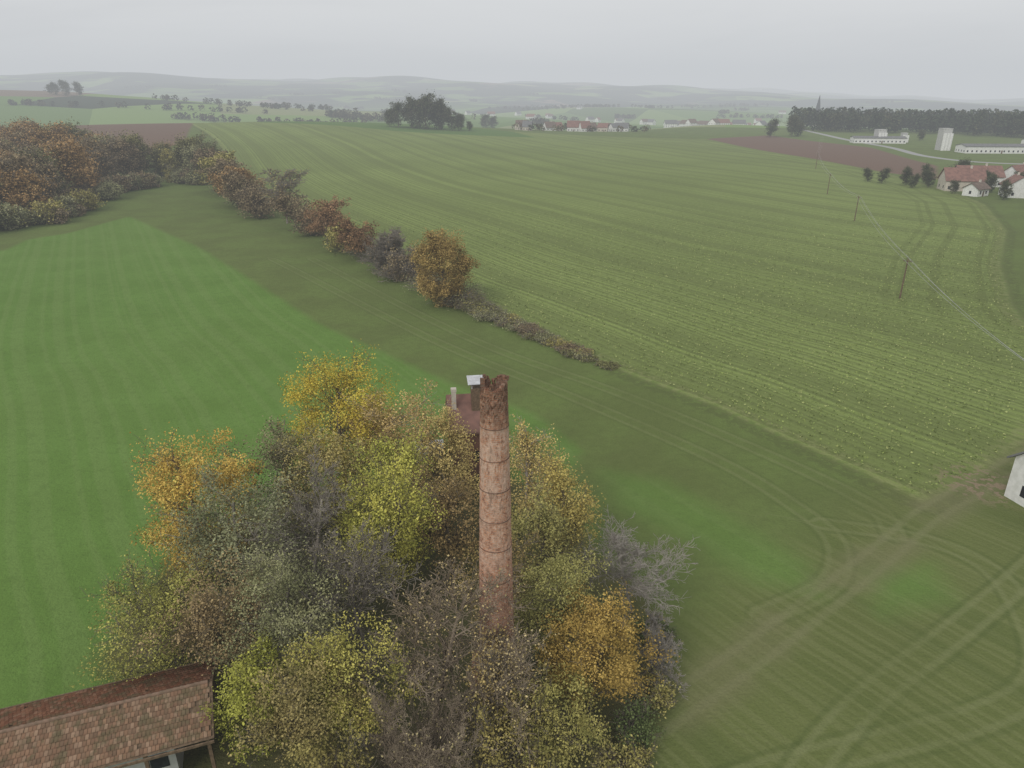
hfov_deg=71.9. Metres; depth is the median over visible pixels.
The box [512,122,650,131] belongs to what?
village trees
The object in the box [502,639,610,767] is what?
hazel tree
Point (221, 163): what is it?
hedgerow tree
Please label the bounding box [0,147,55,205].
woodland tree
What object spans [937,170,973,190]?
walls
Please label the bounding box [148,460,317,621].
willow tree
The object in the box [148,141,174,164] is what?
woodland tree
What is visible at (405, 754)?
bare hazel tree
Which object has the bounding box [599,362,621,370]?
bramble shrub
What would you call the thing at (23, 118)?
woodland tree
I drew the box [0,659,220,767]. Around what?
tiled barn
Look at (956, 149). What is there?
windows
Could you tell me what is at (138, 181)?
woodland shrub
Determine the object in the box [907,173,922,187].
field tree
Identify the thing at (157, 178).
woodland shrub
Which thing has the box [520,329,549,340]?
bramble shrub
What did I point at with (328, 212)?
hedgerow tree
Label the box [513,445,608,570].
ash tree
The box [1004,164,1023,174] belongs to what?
roof
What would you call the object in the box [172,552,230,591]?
bramble shrub
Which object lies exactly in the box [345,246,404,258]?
bramble shrub
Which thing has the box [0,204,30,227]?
woodland shrub
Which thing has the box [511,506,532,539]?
bramble shrub
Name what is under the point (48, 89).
field tree
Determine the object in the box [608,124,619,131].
walls
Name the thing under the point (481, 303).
bramble shrub
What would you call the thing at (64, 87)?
field tree
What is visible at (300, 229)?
hedgerow bush
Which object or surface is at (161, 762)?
barn window
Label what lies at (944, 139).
feed silo tower
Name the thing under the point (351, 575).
bare willow tree
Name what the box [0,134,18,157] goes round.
woodland tree
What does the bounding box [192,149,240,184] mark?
hedgerow tree
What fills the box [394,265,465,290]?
bramble shrub
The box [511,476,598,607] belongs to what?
ash tree
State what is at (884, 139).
factory hall
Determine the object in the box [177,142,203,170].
woodland tree
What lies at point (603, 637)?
rusty oak tree
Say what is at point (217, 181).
hedgerow tree
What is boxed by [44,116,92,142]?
woodland tree
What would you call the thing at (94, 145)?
woodland tree
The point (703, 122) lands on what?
roof
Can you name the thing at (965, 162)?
field tree
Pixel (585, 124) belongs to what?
roof
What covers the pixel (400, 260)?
hedgerow bush
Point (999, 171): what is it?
farm barn
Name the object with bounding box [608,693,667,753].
bramble shrub
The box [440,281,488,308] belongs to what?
bramble shrub
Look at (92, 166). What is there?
woodland tree
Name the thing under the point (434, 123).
field tree
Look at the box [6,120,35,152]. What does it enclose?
woodland tree
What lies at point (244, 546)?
bramble shrub
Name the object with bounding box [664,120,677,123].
roof
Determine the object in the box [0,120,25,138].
woodland tree
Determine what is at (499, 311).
bramble shrub
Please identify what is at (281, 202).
hedgerow tree
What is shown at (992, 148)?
factory hall
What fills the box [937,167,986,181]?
roof
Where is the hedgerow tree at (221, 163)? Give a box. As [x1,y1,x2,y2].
[195,157,254,185]
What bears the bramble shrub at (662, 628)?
on the ground
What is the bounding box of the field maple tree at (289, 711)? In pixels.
[222,633,373,767]
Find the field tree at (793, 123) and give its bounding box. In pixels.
[784,114,803,136]
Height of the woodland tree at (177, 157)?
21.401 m
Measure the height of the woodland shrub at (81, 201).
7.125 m
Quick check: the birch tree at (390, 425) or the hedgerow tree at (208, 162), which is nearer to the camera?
the birch tree at (390, 425)
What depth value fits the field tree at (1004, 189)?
271.82 m
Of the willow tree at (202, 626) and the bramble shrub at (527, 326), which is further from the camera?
the bramble shrub at (527, 326)
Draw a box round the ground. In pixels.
[0,71,1023,767]
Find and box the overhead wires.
[818,143,1023,360]
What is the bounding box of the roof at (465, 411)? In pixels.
[445,393,479,434]
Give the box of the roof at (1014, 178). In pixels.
[999,174,1023,184]
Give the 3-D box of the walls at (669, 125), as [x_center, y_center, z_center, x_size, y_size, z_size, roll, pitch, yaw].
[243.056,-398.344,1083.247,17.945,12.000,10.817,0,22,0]
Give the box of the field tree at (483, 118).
[479,113,490,127]
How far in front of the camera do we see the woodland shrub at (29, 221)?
219.42 m
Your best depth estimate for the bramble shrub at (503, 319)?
126.39 m
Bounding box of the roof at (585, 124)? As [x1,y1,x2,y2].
[578,121,590,127]
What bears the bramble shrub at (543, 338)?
on the ground
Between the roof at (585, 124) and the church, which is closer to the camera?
the roof at (585, 124)
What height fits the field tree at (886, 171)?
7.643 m
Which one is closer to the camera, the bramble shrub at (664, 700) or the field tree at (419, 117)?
the bramble shrub at (664, 700)
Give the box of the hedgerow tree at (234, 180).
[219,169,267,209]
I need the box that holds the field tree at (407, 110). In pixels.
[399,93,421,127]
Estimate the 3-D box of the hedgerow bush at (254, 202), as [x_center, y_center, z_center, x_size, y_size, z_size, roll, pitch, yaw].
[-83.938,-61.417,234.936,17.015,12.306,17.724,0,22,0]
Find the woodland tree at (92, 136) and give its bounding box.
[78,131,107,164]
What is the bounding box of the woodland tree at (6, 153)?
[0,146,17,158]
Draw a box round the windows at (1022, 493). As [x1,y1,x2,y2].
[1019,486,1023,497]
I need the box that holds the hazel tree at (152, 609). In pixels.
[69,547,255,688]
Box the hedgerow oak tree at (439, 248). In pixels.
[408,225,480,307]
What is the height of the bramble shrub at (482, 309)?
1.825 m
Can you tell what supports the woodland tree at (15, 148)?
on the ground
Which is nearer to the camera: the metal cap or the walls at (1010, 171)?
the metal cap
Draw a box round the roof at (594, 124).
[590,122,596,127]
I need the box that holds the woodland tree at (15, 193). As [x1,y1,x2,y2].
[0,164,66,209]
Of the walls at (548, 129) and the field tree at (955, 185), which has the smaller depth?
the field tree at (955, 185)
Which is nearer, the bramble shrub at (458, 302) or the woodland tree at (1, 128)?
the bramble shrub at (458, 302)
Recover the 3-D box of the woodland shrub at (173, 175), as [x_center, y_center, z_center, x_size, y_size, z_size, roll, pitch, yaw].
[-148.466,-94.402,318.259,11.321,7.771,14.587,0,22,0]
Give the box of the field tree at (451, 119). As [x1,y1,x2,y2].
[445,105,459,129]
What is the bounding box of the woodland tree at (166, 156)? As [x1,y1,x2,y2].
[155,147,183,173]
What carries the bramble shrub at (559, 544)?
on the ground
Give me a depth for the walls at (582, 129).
736.84 m
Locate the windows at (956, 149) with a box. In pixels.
[956,149,1022,151]
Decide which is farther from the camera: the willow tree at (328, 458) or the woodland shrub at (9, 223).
the woodland shrub at (9, 223)
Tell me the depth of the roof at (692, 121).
1080.11 m
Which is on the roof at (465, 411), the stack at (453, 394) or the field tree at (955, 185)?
the stack at (453, 394)
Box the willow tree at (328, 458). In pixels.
[256,423,389,546]
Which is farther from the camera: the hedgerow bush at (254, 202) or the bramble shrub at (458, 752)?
the hedgerow bush at (254, 202)
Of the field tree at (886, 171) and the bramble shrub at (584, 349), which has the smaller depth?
the bramble shrub at (584, 349)
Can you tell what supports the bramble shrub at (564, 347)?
on the ground
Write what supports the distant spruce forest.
on the ground
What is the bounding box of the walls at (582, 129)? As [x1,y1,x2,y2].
[578,124,590,131]
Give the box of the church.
[813,96,819,126]
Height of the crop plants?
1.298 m
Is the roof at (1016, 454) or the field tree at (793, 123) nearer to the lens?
the roof at (1016, 454)
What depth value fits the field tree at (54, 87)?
1325.73 m
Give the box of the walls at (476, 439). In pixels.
[452,434,479,490]
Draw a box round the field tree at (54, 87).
[48,81,59,94]
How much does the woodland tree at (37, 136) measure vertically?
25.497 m
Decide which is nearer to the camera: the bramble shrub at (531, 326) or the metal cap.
the metal cap
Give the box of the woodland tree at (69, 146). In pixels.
[50,132,96,182]
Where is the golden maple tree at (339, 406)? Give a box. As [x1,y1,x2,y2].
[276,340,405,495]
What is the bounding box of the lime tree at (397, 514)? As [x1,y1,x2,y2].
[328,451,448,599]
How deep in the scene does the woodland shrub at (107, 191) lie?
269.63 m
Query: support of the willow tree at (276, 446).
on the ground
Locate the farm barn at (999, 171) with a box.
[955,163,1005,186]
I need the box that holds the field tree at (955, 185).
[948,180,961,192]
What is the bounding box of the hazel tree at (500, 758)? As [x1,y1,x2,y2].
[455,683,559,767]
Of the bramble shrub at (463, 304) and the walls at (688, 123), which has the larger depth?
the walls at (688, 123)
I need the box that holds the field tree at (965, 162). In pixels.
[946,159,971,166]
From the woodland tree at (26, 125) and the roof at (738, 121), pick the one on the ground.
the woodland tree at (26, 125)
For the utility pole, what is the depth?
140.52 m
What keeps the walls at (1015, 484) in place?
on the ground
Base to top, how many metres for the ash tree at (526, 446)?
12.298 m
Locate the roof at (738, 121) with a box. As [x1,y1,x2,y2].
[732,120,745,123]
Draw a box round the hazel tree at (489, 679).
[446,604,555,761]
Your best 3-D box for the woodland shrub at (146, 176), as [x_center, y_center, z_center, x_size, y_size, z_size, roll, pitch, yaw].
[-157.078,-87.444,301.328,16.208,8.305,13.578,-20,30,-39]
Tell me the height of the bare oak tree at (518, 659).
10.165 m
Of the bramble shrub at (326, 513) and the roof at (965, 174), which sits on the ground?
the bramble shrub at (326, 513)
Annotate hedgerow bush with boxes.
[204,169,217,191]
[220,186,251,207]
[232,182,275,218]
[288,202,327,236]
[320,221,366,254]
[328,218,378,259]
[356,226,417,273]
[372,244,423,282]
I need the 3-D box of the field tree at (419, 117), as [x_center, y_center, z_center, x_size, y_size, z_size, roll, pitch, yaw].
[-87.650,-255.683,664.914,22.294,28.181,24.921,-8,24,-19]
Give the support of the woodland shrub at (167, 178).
on the ground
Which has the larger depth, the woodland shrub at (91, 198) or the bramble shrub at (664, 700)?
the woodland shrub at (91, 198)
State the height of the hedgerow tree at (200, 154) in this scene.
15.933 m
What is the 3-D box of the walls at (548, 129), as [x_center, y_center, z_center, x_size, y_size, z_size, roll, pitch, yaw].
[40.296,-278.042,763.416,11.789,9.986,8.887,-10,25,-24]
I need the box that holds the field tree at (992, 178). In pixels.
[982,171,998,191]
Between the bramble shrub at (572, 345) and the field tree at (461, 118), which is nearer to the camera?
the bramble shrub at (572, 345)
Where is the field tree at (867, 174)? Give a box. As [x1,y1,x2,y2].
[861,167,874,180]
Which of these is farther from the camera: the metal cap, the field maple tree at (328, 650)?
the metal cap
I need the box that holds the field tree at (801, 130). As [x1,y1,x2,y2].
[795,119,807,135]
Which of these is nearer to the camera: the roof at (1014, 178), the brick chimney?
the brick chimney
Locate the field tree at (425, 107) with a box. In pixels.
[411,91,440,129]
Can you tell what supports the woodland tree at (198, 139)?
on the ground
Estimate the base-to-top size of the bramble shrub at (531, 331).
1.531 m
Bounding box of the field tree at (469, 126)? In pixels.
[467,121,472,130]
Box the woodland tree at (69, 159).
[38,134,112,189]
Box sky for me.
[0,0,1023,99]
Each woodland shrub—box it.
[0,201,35,229]
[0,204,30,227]
[24,207,37,225]
[26,198,70,223]
[28,208,54,224]
[35,204,77,223]
[44,193,82,210]
[50,193,90,211]
[55,188,78,195]
[63,205,80,216]
[65,188,106,209]
[68,181,96,193]
[72,201,87,215]
[92,178,125,199]
[97,173,136,192]
[117,172,150,189]
[129,170,162,188]
[150,171,163,184]
[162,172,174,182]
[168,166,186,182]
[179,167,193,182]
[181,169,203,184]
[193,177,207,184]
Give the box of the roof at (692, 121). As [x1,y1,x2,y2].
[685,119,697,122]
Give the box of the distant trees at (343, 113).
[7,84,1019,126]
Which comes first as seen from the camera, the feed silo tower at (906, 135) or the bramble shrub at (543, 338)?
the bramble shrub at (543, 338)
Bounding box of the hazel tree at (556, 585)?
[513,546,635,662]
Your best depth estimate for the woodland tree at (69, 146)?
305.11 m
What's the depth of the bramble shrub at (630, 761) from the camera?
43.26 m
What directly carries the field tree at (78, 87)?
on the ground
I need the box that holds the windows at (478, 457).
[453,451,479,483]
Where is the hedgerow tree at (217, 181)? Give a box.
[205,166,265,199]
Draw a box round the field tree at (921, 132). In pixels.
[917,129,926,138]
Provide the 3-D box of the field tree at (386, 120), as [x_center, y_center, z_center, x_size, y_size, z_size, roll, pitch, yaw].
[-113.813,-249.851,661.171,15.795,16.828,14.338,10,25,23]
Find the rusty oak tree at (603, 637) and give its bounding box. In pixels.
[532,579,679,714]
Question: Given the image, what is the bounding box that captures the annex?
[415,439,444,505]
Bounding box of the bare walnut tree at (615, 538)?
[570,507,700,614]
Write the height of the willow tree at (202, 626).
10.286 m
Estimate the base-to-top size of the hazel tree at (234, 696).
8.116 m
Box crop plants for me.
[343,204,1023,493]
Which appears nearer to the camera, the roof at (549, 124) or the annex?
the annex
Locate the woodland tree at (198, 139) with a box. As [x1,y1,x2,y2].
[173,129,215,147]
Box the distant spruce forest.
[789,106,1023,135]
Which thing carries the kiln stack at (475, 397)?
on the roof at (465, 411)
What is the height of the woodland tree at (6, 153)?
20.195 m
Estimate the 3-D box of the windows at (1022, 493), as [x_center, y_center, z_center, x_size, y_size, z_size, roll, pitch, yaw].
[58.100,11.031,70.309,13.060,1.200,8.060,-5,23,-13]
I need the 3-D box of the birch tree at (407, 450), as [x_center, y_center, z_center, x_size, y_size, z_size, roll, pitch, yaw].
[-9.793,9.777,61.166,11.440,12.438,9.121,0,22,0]
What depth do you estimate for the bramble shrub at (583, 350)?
112.51 m
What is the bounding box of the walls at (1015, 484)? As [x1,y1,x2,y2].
[1004,454,1023,506]
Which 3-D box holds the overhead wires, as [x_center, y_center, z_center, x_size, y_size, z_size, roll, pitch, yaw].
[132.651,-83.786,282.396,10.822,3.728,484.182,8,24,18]
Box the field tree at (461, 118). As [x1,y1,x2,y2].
[455,113,469,130]
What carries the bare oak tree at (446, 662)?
on the ground
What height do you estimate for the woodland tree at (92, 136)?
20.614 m
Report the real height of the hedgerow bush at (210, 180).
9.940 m
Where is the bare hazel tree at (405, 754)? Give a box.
[355,672,497,767]
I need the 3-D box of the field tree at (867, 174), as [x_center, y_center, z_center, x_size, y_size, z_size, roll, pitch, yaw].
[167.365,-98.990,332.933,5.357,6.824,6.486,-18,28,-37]
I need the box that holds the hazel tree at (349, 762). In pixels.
[283,715,379,767]
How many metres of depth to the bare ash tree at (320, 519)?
52.93 m
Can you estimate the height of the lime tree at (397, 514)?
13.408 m
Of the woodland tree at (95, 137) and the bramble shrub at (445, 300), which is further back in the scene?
the woodland tree at (95, 137)
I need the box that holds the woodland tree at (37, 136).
[9,120,80,150]
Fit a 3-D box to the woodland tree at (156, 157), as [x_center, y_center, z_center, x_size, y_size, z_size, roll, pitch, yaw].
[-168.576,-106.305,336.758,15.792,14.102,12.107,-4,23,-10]
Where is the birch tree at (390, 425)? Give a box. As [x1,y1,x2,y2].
[332,378,458,505]
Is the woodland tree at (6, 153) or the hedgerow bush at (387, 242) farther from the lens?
the woodland tree at (6, 153)
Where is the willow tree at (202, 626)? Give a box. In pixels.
[130,547,276,682]
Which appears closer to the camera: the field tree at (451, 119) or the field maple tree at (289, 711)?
the field maple tree at (289, 711)
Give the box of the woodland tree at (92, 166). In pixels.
[74,153,104,183]
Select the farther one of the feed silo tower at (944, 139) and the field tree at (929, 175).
the feed silo tower at (944, 139)
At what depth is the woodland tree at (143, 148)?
327.67 m
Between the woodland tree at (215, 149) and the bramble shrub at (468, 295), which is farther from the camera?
the woodland tree at (215, 149)
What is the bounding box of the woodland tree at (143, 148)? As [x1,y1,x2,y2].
[119,130,155,173]
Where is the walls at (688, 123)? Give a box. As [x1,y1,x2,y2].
[685,120,696,125]
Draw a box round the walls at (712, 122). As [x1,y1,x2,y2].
[708,119,718,124]
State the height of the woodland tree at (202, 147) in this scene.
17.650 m
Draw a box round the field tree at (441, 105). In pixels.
[431,95,451,129]
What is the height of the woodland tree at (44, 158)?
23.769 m
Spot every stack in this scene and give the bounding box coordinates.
[451,387,455,409]
[470,385,479,410]
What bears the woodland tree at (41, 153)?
on the ground
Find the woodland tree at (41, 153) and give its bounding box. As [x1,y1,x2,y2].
[17,140,66,186]
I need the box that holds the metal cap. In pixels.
[467,375,482,388]
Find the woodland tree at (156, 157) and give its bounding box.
[149,146,166,175]
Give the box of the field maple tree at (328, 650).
[279,608,428,748]
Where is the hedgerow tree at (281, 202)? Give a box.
[266,190,313,226]
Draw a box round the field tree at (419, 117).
[412,100,427,127]
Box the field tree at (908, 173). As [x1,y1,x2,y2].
[899,165,913,184]
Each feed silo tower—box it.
[874,129,887,136]
[900,133,909,141]
[934,128,953,150]
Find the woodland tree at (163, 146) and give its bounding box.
[148,140,171,164]
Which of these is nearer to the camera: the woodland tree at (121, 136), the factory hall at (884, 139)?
the woodland tree at (121, 136)
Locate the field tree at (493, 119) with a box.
[489,114,498,127]
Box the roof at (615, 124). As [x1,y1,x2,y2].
[610,123,620,126]
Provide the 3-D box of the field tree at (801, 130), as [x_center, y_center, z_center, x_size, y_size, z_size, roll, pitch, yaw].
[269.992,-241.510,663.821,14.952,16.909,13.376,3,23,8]
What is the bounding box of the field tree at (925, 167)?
[921,162,936,182]
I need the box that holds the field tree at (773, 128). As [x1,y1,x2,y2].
[764,117,782,135]
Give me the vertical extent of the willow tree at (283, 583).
11.735 m
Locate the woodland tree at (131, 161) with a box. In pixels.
[101,131,149,175]
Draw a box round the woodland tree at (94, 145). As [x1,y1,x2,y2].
[74,130,123,178]
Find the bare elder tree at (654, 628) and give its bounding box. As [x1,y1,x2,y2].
[630,608,689,699]
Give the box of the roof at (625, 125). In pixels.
[615,122,629,127]
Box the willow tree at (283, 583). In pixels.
[197,541,358,702]
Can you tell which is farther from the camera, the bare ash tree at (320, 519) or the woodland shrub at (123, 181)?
the woodland shrub at (123, 181)
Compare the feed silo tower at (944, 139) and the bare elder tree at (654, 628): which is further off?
the feed silo tower at (944, 139)
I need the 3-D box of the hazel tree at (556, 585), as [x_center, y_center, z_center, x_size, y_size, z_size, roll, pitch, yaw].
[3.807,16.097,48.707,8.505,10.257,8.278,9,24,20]
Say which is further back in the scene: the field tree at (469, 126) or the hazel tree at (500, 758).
the field tree at (469, 126)
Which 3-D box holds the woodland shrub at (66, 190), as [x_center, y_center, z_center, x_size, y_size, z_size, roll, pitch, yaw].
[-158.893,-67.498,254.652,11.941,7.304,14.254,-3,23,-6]
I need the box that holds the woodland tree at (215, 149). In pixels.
[199,137,227,153]
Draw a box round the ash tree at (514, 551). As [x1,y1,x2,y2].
[449,504,556,628]
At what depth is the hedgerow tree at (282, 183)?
221.01 m
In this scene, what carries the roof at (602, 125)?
on the walls at (601, 129)
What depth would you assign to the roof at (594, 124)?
756.73 m
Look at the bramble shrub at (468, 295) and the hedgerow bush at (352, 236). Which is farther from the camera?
the hedgerow bush at (352, 236)
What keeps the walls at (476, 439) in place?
on the ground
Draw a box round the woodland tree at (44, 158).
[11,139,75,196]
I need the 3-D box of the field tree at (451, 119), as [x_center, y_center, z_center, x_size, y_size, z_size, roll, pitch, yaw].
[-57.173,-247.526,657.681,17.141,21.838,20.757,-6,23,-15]
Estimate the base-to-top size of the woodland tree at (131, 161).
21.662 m
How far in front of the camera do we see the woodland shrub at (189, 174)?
310.40 m
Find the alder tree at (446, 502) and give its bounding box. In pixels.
[387,464,479,583]
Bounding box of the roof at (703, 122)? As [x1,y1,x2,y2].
[697,121,708,124]
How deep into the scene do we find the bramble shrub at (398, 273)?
155.71 m
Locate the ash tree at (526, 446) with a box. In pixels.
[509,409,581,537]
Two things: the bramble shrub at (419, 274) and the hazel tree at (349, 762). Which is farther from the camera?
the bramble shrub at (419, 274)
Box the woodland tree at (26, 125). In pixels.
[0,118,44,145]
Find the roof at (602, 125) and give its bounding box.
[597,123,608,127]
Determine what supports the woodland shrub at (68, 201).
on the ground
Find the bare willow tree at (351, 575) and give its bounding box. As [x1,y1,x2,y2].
[297,515,432,687]
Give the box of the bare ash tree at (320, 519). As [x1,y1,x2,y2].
[229,445,398,638]
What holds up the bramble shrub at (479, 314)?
on the ground
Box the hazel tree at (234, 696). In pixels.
[197,628,315,766]
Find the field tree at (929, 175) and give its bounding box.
[920,169,936,186]
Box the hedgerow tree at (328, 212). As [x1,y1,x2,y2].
[297,195,351,243]
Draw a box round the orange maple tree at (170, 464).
[128,422,272,582]
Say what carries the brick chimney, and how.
on the ground
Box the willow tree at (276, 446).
[204,412,324,527]
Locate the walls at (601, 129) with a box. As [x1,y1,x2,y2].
[597,128,607,131]
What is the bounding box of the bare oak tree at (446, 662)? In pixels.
[348,551,535,725]
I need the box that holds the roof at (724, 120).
[718,119,729,122]
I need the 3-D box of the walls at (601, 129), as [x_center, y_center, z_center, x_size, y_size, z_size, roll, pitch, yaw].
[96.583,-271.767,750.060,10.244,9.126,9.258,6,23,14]
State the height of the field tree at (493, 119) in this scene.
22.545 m
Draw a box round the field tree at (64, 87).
[57,79,71,95]
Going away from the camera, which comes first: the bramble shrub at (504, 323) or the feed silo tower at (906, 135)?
the bramble shrub at (504, 323)
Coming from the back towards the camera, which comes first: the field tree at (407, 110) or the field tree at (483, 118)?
the field tree at (483, 118)
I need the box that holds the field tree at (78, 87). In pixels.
[71,81,83,95]
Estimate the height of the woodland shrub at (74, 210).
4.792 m
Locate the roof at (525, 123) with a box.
[522,121,532,126]
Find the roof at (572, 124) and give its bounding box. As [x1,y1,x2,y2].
[567,121,579,127]
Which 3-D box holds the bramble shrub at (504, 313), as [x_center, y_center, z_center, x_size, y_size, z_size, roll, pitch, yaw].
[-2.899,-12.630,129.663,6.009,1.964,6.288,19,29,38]
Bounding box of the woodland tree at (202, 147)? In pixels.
[180,138,210,163]
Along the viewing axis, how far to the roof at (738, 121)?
1060.75 m
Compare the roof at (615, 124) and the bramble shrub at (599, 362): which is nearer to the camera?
the bramble shrub at (599, 362)
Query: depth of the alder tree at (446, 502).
57.24 m
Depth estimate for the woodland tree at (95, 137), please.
319.28 m
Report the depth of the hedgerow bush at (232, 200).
252.69 m
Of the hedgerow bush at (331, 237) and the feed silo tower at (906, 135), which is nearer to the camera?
the hedgerow bush at (331, 237)
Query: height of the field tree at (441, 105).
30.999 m
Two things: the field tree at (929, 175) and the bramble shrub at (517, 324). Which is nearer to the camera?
the bramble shrub at (517, 324)
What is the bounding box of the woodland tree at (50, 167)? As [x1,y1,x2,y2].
[12,145,64,199]
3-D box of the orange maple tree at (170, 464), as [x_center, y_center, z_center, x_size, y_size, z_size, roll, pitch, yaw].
[-25.629,9.772,58.690,11.486,14.352,11.750,0,22,0]
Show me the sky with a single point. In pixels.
(954, 49)
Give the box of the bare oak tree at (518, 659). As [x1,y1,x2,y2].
[453,610,559,766]
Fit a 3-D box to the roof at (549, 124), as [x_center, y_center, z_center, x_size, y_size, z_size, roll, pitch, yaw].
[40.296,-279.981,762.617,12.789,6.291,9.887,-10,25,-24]
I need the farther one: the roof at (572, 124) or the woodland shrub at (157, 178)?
the roof at (572, 124)
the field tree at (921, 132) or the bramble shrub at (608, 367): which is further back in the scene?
the field tree at (921, 132)
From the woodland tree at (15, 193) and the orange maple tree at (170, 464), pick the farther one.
the woodland tree at (15, 193)
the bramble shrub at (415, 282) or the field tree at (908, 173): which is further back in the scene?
the field tree at (908, 173)
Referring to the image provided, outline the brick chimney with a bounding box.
[470,374,521,725]
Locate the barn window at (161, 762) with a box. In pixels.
[149,752,169,767]
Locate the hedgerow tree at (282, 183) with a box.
[255,168,308,223]
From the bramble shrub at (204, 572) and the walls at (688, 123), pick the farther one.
the walls at (688, 123)
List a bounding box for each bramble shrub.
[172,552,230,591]
[213,529,267,572]
[296,497,352,526]
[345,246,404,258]
[374,264,414,281]
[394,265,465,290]
[400,273,442,291]
[419,280,486,306]
[427,726,471,767]
[429,278,489,310]
[435,287,484,300]
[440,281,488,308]
[447,294,481,311]
[452,296,479,308]
[456,297,497,311]
[465,300,492,310]
[465,303,504,313]
[468,308,501,321]
[472,305,494,314]
[479,308,512,321]
[481,308,507,319]
[488,316,521,327]
[491,314,524,326]
[495,311,522,325]
[502,317,535,332]
[510,321,538,332]
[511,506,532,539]
[516,320,544,336]
[517,327,547,339]
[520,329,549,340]
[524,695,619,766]
[531,330,560,344]
[533,510,585,557]
[538,336,569,347]
[550,343,579,351]
[556,341,583,350]
[560,349,580,358]
[570,347,593,354]
[571,348,594,358]
[572,347,593,355]
[576,354,600,362]
[585,726,659,767]
[594,360,614,367]
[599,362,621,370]
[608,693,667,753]
[622,662,680,718]
[633,614,679,644]
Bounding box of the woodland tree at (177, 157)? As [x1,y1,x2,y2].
[162,132,205,172]
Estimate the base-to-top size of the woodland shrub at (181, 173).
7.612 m
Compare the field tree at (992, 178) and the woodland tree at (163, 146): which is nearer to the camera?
the field tree at (992, 178)
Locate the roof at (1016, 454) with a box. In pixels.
[1007,451,1023,457]
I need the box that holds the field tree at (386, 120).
[381,108,393,126]
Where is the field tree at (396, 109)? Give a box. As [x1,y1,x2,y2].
[386,99,406,126]
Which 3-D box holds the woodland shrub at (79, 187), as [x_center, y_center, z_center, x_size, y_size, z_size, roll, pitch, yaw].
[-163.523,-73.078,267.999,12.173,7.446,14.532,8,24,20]
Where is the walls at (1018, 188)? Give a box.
[998,178,1023,197]
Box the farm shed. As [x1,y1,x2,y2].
[962,180,991,196]
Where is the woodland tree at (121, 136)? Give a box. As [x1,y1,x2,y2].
[118,129,149,172]
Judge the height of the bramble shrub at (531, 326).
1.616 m
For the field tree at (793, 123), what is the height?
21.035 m
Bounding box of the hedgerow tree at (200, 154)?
[190,146,237,172]
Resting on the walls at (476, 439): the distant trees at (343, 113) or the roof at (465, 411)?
the roof at (465, 411)
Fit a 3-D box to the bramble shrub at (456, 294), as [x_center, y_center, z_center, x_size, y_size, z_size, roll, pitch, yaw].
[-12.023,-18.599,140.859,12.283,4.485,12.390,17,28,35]
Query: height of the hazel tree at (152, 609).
9.743 m
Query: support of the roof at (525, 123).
on the walls
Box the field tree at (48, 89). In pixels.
[44,84,51,93]
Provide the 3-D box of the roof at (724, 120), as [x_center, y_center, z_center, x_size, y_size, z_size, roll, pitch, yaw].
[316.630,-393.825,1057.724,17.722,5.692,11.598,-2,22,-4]
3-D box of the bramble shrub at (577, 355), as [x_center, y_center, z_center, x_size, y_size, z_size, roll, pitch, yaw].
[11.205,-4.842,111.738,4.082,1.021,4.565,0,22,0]
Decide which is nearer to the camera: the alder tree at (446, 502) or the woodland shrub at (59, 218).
the alder tree at (446, 502)
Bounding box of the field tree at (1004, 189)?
[998,178,1013,199]
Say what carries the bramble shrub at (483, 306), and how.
on the ground
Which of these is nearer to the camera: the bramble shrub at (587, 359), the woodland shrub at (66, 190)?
the bramble shrub at (587, 359)
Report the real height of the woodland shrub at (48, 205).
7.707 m
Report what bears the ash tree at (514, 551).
on the ground
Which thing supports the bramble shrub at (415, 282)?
on the ground
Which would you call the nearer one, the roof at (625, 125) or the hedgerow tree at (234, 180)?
the hedgerow tree at (234, 180)
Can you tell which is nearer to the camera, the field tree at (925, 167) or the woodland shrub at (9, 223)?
the woodland shrub at (9, 223)
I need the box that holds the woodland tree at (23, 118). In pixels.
[14,116,53,132]
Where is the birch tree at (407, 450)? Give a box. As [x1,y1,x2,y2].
[339,424,463,549]
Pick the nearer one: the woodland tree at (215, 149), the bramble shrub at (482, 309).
the bramble shrub at (482, 309)
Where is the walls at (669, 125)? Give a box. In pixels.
[664,122,676,127]
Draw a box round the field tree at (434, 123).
[430,103,445,127]
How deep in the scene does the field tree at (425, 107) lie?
647.98 m
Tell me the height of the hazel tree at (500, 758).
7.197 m
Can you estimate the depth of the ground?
106.33 m
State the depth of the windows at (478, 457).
72.44 m
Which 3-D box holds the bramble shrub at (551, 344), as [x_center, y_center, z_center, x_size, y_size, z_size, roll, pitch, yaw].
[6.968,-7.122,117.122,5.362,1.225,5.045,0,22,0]
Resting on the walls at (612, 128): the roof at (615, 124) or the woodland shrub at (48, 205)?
the roof at (615, 124)
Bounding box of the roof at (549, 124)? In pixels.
[542,121,555,127]
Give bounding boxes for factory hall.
[850,136,907,143]
[954,143,1023,153]
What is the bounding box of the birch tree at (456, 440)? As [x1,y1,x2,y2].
[399,405,479,523]
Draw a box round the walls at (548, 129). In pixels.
[542,123,555,130]
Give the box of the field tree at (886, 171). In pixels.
[876,167,894,182]
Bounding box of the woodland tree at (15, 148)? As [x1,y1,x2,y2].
[1,140,19,151]
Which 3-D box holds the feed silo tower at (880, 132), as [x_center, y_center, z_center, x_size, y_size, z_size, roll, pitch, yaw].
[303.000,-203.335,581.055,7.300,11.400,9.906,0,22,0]
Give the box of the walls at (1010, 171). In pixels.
[1004,166,1016,179]
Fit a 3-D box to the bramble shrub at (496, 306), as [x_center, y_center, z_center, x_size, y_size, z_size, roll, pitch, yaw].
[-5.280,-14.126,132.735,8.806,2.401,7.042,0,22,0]
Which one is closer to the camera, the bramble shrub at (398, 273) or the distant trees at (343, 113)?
the bramble shrub at (398, 273)
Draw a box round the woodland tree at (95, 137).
[84,129,123,175]

